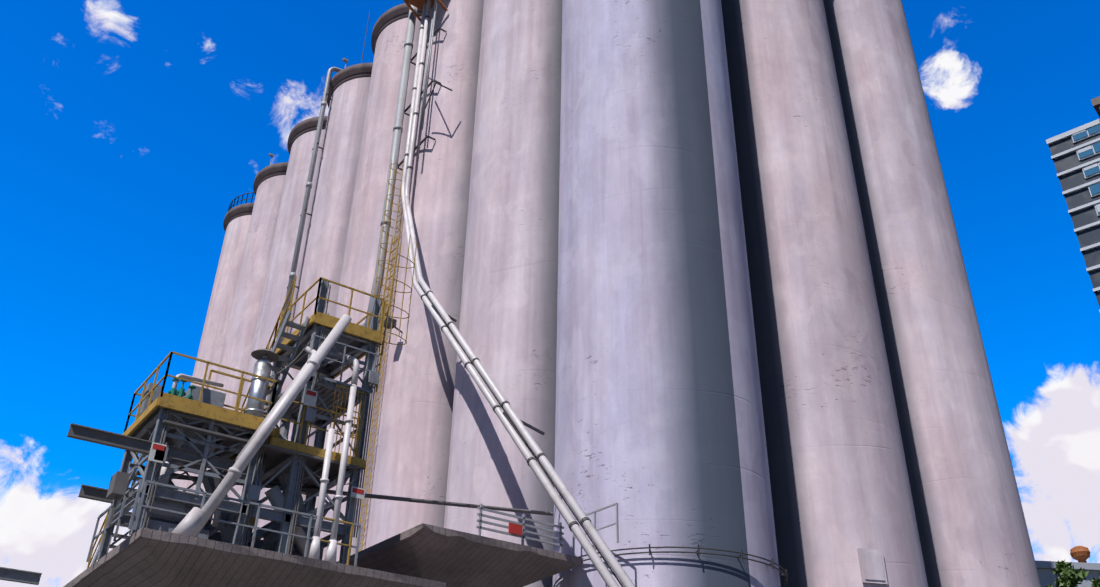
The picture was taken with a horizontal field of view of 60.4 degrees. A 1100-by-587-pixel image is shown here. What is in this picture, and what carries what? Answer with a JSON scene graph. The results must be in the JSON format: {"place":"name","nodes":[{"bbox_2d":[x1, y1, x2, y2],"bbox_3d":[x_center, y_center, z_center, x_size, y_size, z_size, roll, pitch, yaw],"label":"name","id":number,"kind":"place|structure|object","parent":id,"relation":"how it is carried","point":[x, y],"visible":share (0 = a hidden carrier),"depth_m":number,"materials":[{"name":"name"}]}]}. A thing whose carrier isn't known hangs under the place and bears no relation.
{"place":"outdoors","nodes":[
{"label":"outdoors","id":0,"kind":"place"},
{"bbox_2d":[67,280,552,565],"bbox_3d":[-5.916,4.452,25.279,13.406,7.222,6.292,21,-36,-30],"label":"steel framework","id":1,"kind":"object","parent":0,"point":[172,507],"depth_m":21.56,"materials":[{"name":"grey metal"}]},
{"bbox_2d":[0,0,1099,586],"label":"sky","id":2,"kind":"structure","parent":0,"point":[130,130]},
{"bbox_2d":[1049,133,1099,307],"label":"tower","id":3,"kind":"structure","parent":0,"point":[1084,217],"depth_m":126.49,"materials":[{"name":"grey concrete"}]},
{"bbox_2d":[1046,106,1099,311],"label":"balcony slabs","id":4,"kind":"structure","parent":3,"relation":"attached to","point":[1079,149],"depth_m":127.60,"materials":[{"name":"white concrete"}]},
{"bbox_2d":[1072,124,1099,213],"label":"tower windows","id":5,"kind":"structure","parent":3,"relation":"attached to","point":[1094,189],"depth_m":127.72,"materials":[{"name":"blue glass"}]},
{"bbox_2d":[1091,96,1099,116],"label":"brown tower slabs","id":6,"kind":"structure","parent":3,"relation":"attached to","point":[1095,102],"depth_m":126.34,"materials":[{"name":"concrete"}]},
{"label":"apron pavement","id":7,"kind":"structure","parent":0,"visible":0},
{"bbox_2d":[0,567,41,584],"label":"roof edge","id":8,"kind":"object","parent":7,"relation":"on","point":[19,576],"visible":1,"depth_m":22.69,"materials":[{"name":"grey metal"}]},
{"bbox_2d":[172,215,250,492],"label":"silo","id":9,"kind":"object","parent":7,"relation":"on","point":[220,305],"visible":0.06,"depth_m":69.82,"materials":[{"name":"concrete"}]},
{"bbox_2d":[223,203,253,231],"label":"rim","id":10,"kind":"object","parent":9,"relation":"on","point":[238,211],"depth_m":73.66,"materials":[{"name":"grey concrete"}]},
{"bbox_2d":[228,192,253,210],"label":"roof railing","id":11,"kind":"object","parent":9,"relation":"on","point":[231,205],"visible":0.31,"depth_m":74.34,"materials":[{"name":"metal"}]},
{"bbox_2d":[192,175,285,523],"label":"silo","id":12,"kind":"object","parent":7,"relation":"on","point":[239,337],"visible":0.02,"depth_m":64.47,"materials":[{"name":"concrete"}]},
{"bbox_2d":[253,162,287,195],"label":"rim","id":13,"kind":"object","parent":12,"relation":"on","point":[269,171],"depth_m":69.17,"materials":[{"name":"grey concrete"}]},
{"bbox_2d":[269,58,347,164],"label":"roof vents","id":14,"kind":"object","parent":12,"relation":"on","point":[344,60],"visible":0.15,"depth_m":63.41,"materials":[{"name":"grey metal"}]},
{"bbox_2d":[63,527,445,586],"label":"loading canopy","id":15,"kind":"object","parent":7,"relation":"on","point":[143,557],"visible":1,"depth_m":19.92,"materials":[{"name":"concrete"}]},
{"bbox_2d":[87,231,416,567],"bbox_3d":[-7.722,2.718,24.675,5.870,9.400,6.255,21,-36,-30],"label":"railing","id":16,"kind":"object","parent":15,"relation":"on","point":[236,417],"visible":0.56,"depth_m":22.57,"materials":[{"name":"yellow metal"}]},
{"bbox_2d":[168,378,195,399],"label":"green valves","id":17,"kind":"object","parent":16,"relation":"on","point":[180,392],"visible":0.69,"depth_m":21.10,"materials":[{"name":"teal metal"}]},
{"bbox_2d":[148,389,364,499],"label":"warning sign plates","id":18,"kind":"object","parent":16,"relation":"attached to","point":[309,400],"visible":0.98,"depth_m":22.11,"materials":[{"name":"metal"}]},
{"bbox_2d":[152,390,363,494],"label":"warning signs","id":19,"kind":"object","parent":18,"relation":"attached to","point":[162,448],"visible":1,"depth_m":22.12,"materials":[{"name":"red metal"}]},
{"bbox_2d":[242,355,271,506],"bbox_3d":[-6.855,3.222,22.029,0.425,3.700,0.904,-3,-31,8],"label":"scaffold vessel","id":20,"kind":"object","parent":16,"relation":"attached to","point":[259,386],"visible":0.6,"depth_m":22.10,"materials":[{"name":"silver metal"}]},
{"bbox_2d":[157,314,358,562],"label":"pipes","id":21,"kind":"object","parent":16,"relation":"attached to","point":[193,522],"visible":0.71,"depth_m":21.44,"materials":[{"name":"white metal"}]},
{"bbox_2d":[218,129,324,531],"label":"silo","id":22,"kind":"object","parent":7,"relation":"on","point":[274,293],"visible":0.06,"depth_m":60.16,"materials":[{"name":"concrete"}]},
{"bbox_2d":[287,116,327,153],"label":"rim","id":23,"kind":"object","parent":22,"relation":"on","point":[303,127],"depth_m":64.78,"materials":[{"name":"grey concrete"}]},
{"bbox_2d":[257,77,370,539],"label":"silo","id":24,"kind":"object","parent":7,"relation":"on","point":[324,246],"visible":0.04,"depth_m":55.42,"materials":[{"name":"concrete"}]},
{"bbox_2d":[327,63,372,107],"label":"rim","id":25,"kind":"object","parent":24,"relation":"on","point":[344,75],"depth_m":60.15,"materials":[{"name":"grey concrete"}]},
{"bbox_2d":[361,11,369,62],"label":"lightning rod","id":26,"kind":"object","parent":24,"relation":"attached to","point":[365,38],"visible":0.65,"depth_m":61.93,"materials":[{"name":"metal"}]},
{"bbox_2d":[315,16,421,561],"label":"silo","id":27,"kind":"object","parent":7,"relation":"on","point":[361,248],"visible":0.17,"depth_m":49.44,"materials":[{"name":"concrete"}]},
{"bbox_2d":[371,3,421,53],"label":"rim","id":28,"kind":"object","parent":27,"relation":"on","point":[390,16],"depth_m":55.97,"materials":[{"name":"grey concrete"}]},
{"bbox_2d":[361,0,483,549],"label":"silo","id":29,"kind":"object","parent":7,"relation":"on","point":[412,445],"visible":0.42,"depth_m":40.19,"materials":[{"name":"concrete"}]},
{"bbox_2d":[279,0,436,355],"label":"service pipes","id":30,"kind":"object","parent":29,"relation":"attached to","point":[400,110],"visible":0.65,"depth_m":48.02,"materials":[{"name":"grey metal"}]},
{"bbox_2d":[358,160,403,551],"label":"caged ladder","id":31,"kind":"object","parent":29,"relation":"attached to","point":[376,281],"visible":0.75,"depth_m":41.64,"materials":[{"name":"metal"}]},
{"bbox_2d":[384,317,402,332],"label":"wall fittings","id":32,"kind":"object","parent":29,"relation":"attached to","point":[394,321],"depth_m":39.42,"materials":[{"name":"metal"}]},
{"bbox_2d":[403,0,447,21],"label":"spout head box","id":33,"kind":"object","parent":29,"relation":"on","point":[418,4],"visible":0.6,"depth_m":49.76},
{"bbox_2d":[401,0,634,586],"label":"long pipes","id":34,"kind":"object","parent":29,"relation":"attached to","point":[600,544],"visible":1,"depth_m":29.17,"materials":[{"name":"white metal"}]},
{"bbox_2d":[336,523,582,586],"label":"loading canopy","id":35,"kind":"object","parent":7,"relation":"on","point":[451,558],"visible":0.79,"depth_m":23.90,"materials":[{"name":"concrete"}]},
{"bbox_2d":[476,503,618,555],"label":"guardrails","id":36,"kind":"object","parent":35,"relation":"on","point":[523,524],"visible":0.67,"depth_m":24.26,"materials":[{"name":"metal"}]},
{"bbox_2d":[508,523,521,535],"bbox_3d":[-0.878,5.990,24.028,0.400,0.250,0.040,21,-36,-30],"label":"sign","id":37,"kind":"object","parent":36,"relation":"attached to","point":[516,529],"visible":1,"depth_m":24.00,"materials":[{"name":"red metal"}]},
{"bbox_2d":[444,0,561,586],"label":"silo","id":38,"kind":"object","parent":7,"relation":"on","point":[508,322],"visible":0.58,"depth_m":34.99,"materials":[{"name":"concrete"}]},
{"bbox_2d":[553,0,780,586],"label":"silo","id":39,"kind":"object","parent":7,"relation":"on","point":[660,438],"visible":1,"depth_m":28.41,"materials":[{"name":"concrete"}]},
{"bbox_2d":[284,15,787,586],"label":"pipe brackets","id":40,"kind":"object","parent":39,"relation":"attached to","point":[698,547],"visible":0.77,"depth_m":25.91,"materials":[{"name":"metal"}]},
{"bbox_2d":[721,0,927,586],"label":"silo","id":41,"kind":"object","parent":7,"relation":"on","point":[840,485],"visible":0.62,"depth_m":32.75,"materials":[{"name":"concrete"}]},
{"bbox_2d":[857,548,887,583],"bbox_3d":[9.599,8.109,28.128,0.800,1.000,0.070,7,-31,-9],"label":"electrical box","id":42,"kind":"object","parent":41,"relation":"attached to","point":[872,566],"visible":1,"depth_m":28.09,"materials":[{"name":"metal"}]},
{"bbox_2d":[823,0,1040,586],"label":"silo","id":43,"kind":"object","parent":7,"relation":"on","point":[971,522],"visible":0.48,"depth_m":37.37,"materials":[{"name":"concrete"}]},
{"bbox_2d":[1043,560,1088,586],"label":"tree","id":44,"kind":"object","parent":7,"relation":"on","point":[1068,575],"visible":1,"depth_m":33.77,"materials":[{"name":"green plant"}]},
{"bbox_2d":[1035,561,1099,586],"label":"shed building","id":45,"kind":"structure","parent":7,"relation":"on","point":[1045,573],"depth_m":50.26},
{"bbox_2d":[1070,546,1089,562],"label":"roof ventilator","id":46,"kind":"object","parent":45,"relation":"on","point":[1081,554],"visible":0.98,"depth_m":50.83,"materials":[{"name":"brown metal"}]},
{"bbox_2d":[1089,576,1099,586],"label":"foliage","id":47,"kind":"object","parent":7,"relation":"on","point":[1095,582],"visible":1,"depth_m":37.14,"materials":[{"name":"green plant"}]}
]}

